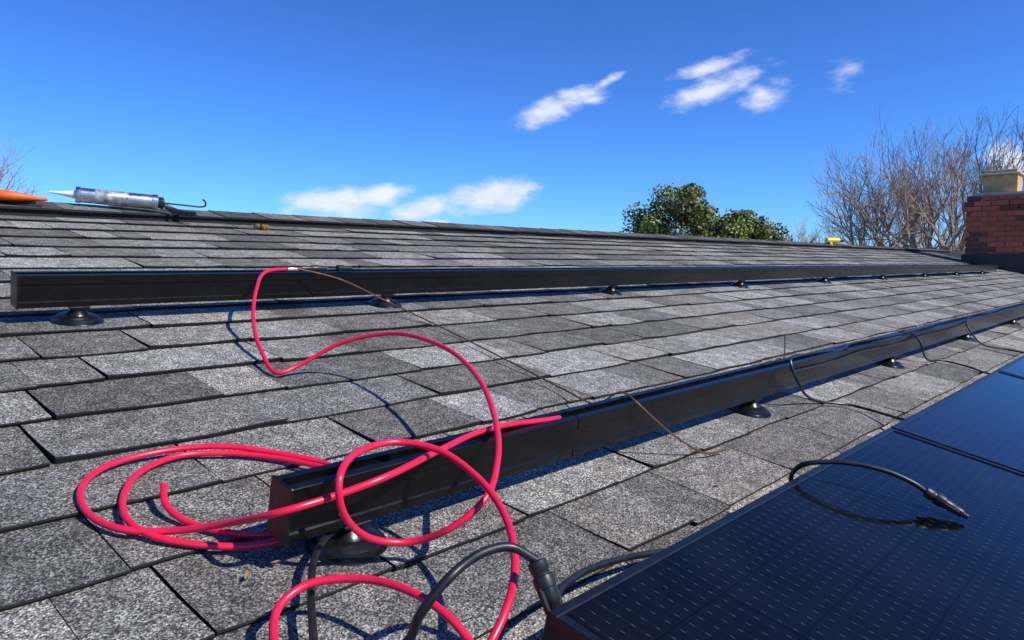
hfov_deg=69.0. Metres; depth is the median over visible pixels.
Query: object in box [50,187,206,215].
caulking gun
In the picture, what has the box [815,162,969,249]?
bare tree
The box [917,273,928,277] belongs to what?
roof mount foot
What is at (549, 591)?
black cable
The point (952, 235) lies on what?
bare tree
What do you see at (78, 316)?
roof mount foot
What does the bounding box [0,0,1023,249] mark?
sky
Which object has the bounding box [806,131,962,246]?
bare tree
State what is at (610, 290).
roof mount foot
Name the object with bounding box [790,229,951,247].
distant trees
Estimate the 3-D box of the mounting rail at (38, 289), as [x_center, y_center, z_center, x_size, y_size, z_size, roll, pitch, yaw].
[2.336,-0.336,5.081,0.041,0.070,9.830,20,17,40]
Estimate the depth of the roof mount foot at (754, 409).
1.69 m
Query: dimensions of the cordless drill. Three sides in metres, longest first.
0.250 x 0.240 x 0.135 m
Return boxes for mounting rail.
[10,264,998,309]
[266,303,1023,547]
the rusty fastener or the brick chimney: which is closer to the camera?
the rusty fastener
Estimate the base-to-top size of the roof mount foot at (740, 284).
0.072 m
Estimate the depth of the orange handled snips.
2.56 m
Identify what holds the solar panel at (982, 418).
on the mounting rail
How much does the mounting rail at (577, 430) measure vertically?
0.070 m
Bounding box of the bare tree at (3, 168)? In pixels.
[0,135,41,201]
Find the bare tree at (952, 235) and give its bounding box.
[807,112,1023,249]
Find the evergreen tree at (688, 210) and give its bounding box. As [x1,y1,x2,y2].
[619,183,751,238]
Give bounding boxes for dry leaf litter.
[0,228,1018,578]
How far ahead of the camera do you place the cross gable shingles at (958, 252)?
12.51 m
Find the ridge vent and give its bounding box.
[0,201,951,252]
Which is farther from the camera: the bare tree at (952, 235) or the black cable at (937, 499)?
the bare tree at (952, 235)
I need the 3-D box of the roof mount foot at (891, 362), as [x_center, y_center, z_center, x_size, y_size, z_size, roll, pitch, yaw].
[1.267,0.116,2.489,0.100,0.072,0.100,20,17,40]
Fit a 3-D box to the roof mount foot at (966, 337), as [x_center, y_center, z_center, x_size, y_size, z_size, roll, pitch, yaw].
[2.022,0.053,3.313,0.100,0.072,0.100,20,17,40]
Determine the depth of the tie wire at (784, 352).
1.77 m
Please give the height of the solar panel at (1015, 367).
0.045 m
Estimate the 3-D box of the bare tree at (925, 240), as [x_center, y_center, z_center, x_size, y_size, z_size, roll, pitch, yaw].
[22.115,-3.678,39.439,5.974,11.529,8.704,1,5,14]
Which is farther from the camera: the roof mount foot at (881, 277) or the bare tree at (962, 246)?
the bare tree at (962, 246)
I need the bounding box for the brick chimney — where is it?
[961,168,1023,273]
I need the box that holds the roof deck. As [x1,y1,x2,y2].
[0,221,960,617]
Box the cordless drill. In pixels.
[825,237,844,244]
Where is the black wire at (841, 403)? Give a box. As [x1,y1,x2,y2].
[789,307,1023,420]
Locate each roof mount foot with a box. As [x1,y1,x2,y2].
[49,306,103,326]
[305,520,387,565]
[367,294,401,308]
[598,285,622,294]
[728,398,770,417]
[730,280,748,287]
[815,277,831,283]
[874,275,886,279]
[875,355,904,368]
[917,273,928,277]
[955,333,976,341]
[1003,318,1021,325]
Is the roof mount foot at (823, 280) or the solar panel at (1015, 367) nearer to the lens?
the solar panel at (1015, 367)
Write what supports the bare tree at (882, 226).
on the ground
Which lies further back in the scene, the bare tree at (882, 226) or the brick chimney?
the bare tree at (882, 226)
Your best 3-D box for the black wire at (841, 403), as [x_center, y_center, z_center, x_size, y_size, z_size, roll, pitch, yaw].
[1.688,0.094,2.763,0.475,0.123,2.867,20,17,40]
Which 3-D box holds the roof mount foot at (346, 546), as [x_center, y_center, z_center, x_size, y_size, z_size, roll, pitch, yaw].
[-0.194,0.238,0.895,0.100,0.072,0.100,20,17,40]
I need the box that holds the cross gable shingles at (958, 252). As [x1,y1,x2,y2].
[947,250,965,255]
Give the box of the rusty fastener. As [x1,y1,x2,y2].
[254,224,269,229]
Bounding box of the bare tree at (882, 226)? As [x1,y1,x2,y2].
[835,159,950,246]
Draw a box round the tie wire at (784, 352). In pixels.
[759,334,785,365]
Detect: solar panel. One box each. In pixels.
[542,428,1023,639]
[890,370,1023,472]
[997,355,1023,377]
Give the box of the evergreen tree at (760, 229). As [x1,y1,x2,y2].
[688,208,792,240]
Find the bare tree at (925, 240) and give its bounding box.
[872,131,998,248]
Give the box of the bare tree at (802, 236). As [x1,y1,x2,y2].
[767,204,858,244]
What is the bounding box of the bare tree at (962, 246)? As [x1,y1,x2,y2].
[822,114,1023,249]
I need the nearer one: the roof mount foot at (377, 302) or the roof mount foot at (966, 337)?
the roof mount foot at (377, 302)
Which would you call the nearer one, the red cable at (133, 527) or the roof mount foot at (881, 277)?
the red cable at (133, 527)
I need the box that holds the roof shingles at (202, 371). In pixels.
[0,215,1023,639]
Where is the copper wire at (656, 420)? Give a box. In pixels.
[297,268,725,453]
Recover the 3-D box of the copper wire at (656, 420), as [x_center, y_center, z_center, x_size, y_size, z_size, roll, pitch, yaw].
[-0.063,0.058,1.654,1.087,0.112,0.292,20,17,40]
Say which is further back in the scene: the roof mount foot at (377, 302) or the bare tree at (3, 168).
the bare tree at (3, 168)
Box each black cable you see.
[307,529,664,639]
[788,459,968,518]
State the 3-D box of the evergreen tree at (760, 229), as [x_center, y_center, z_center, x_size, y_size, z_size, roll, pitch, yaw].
[8.205,-0.531,27.223,4.141,7.094,3.806,4,6,42]
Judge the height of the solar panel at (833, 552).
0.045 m
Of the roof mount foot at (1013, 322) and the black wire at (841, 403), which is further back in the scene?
the roof mount foot at (1013, 322)
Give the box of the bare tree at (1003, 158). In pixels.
[940,102,1023,192]
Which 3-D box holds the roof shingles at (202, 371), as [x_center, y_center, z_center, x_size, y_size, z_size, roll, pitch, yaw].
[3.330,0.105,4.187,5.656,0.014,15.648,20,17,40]
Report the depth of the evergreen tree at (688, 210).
25.66 m
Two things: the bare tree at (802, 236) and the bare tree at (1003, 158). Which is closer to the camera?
the bare tree at (1003, 158)
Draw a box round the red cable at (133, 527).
[76,265,560,639]
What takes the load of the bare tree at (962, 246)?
on the ground
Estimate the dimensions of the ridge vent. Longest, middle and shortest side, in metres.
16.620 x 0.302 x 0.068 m
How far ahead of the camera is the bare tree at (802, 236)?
37.41 m
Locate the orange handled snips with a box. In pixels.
[0,189,47,203]

